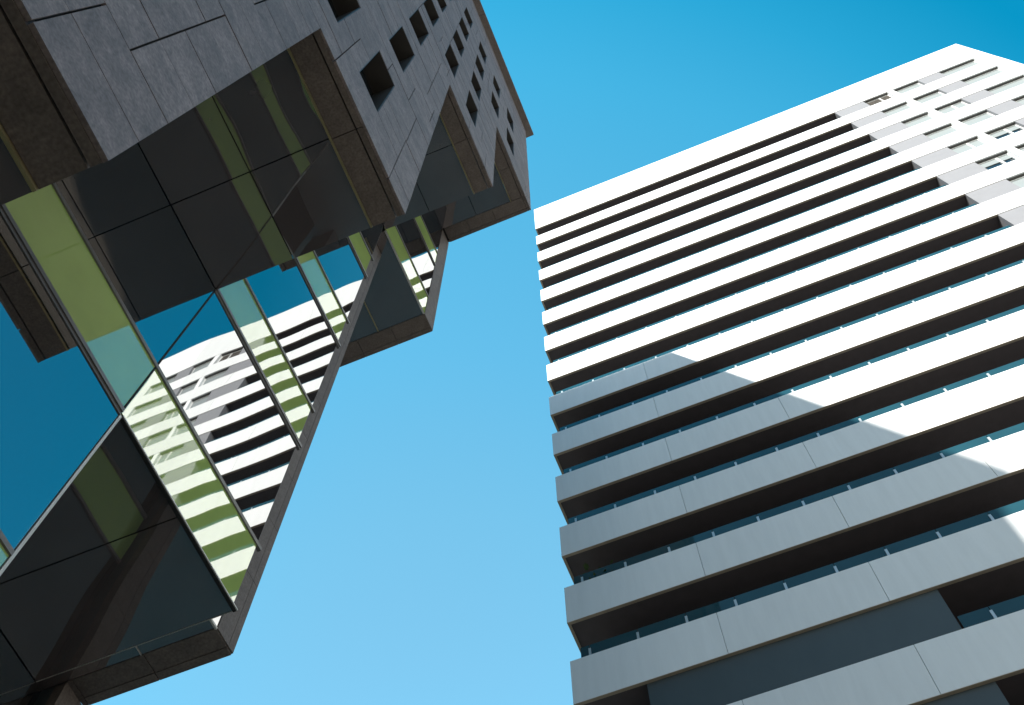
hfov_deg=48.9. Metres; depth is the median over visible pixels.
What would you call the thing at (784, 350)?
apartment tower
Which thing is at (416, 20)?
window
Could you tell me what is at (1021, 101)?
window
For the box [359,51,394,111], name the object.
window
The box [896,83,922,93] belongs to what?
window
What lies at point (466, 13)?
window
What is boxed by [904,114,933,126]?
window
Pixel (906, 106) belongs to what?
window
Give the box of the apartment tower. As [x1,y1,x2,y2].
[534,44,1023,704]
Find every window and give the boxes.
[328,0,359,22]
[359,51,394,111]
[389,26,414,72]
[409,9,427,45]
[423,0,438,26]
[437,0,446,12]
[445,44,458,77]
[452,30,463,56]
[452,91,477,129]
[459,17,468,41]
[464,8,472,27]
[471,71,480,99]
[475,55,483,79]
[479,42,485,62]
[491,92,498,116]
[493,76,499,96]
[496,129,513,158]
[507,108,512,130]
[866,95,892,105]
[885,104,911,115]
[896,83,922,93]
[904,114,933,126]
[916,92,944,103]
[926,126,958,139]
[938,101,968,113]
[942,61,979,75]
[951,139,986,153]
[962,112,994,125]
[965,69,1004,84]
[978,153,1017,169]
[989,77,1023,93]
[989,124,1023,138]
[1010,176,1023,187]
[1015,98,1023,104]
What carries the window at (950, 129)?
in the apartment tower
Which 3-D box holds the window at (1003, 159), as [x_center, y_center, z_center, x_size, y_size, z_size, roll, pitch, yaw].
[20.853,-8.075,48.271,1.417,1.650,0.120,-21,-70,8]
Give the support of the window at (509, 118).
in the stepped building
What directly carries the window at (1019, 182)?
in the apartment tower
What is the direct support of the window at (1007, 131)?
in the apartment tower
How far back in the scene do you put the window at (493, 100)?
35.16 m
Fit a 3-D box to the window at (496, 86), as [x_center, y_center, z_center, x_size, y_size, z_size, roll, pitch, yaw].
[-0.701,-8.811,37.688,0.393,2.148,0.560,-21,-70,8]
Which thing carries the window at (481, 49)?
in the stepped building
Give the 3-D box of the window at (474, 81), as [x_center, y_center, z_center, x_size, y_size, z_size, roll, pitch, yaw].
[-1.142,-7.091,30.278,0.393,2.147,0.560,-21,-70,8]
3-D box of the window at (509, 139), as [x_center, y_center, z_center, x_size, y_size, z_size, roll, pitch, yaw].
[-0.240,-6.401,34.593,0.393,2.148,0.560,-21,-70,8]
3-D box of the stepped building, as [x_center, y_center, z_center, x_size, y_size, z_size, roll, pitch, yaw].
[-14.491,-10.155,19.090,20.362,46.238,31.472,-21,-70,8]
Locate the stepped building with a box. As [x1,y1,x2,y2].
[0,0,533,704]
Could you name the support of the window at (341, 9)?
in the stepped building
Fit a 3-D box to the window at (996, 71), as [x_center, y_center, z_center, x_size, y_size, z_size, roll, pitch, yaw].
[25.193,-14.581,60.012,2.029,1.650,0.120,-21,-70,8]
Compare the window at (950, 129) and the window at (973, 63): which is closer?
the window at (950, 129)
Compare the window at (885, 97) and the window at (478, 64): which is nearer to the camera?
the window at (478, 64)
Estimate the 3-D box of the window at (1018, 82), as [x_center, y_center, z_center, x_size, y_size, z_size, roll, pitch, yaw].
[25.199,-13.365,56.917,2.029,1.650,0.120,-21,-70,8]
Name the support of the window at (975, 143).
in the apartment tower
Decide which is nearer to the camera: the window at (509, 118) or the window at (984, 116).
the window at (509, 118)
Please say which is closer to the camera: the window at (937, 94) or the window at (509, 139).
the window at (509, 139)
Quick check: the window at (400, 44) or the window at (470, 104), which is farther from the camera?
the window at (470, 104)
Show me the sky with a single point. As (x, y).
(415, 558)
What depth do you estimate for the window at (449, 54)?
27.53 m
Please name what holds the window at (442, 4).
in the stepped building
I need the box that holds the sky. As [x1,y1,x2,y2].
[92,0,1023,704]
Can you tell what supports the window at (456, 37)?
in the stepped building
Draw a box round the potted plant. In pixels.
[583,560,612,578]
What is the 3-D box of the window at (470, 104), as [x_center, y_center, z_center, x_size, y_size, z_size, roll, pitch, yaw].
[-1.136,-5.752,26.869,0.393,2.348,0.560,-21,-70,8]
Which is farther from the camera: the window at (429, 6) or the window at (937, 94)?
the window at (937, 94)
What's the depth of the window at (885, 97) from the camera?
64.06 m
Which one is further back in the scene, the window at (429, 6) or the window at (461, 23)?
the window at (461, 23)

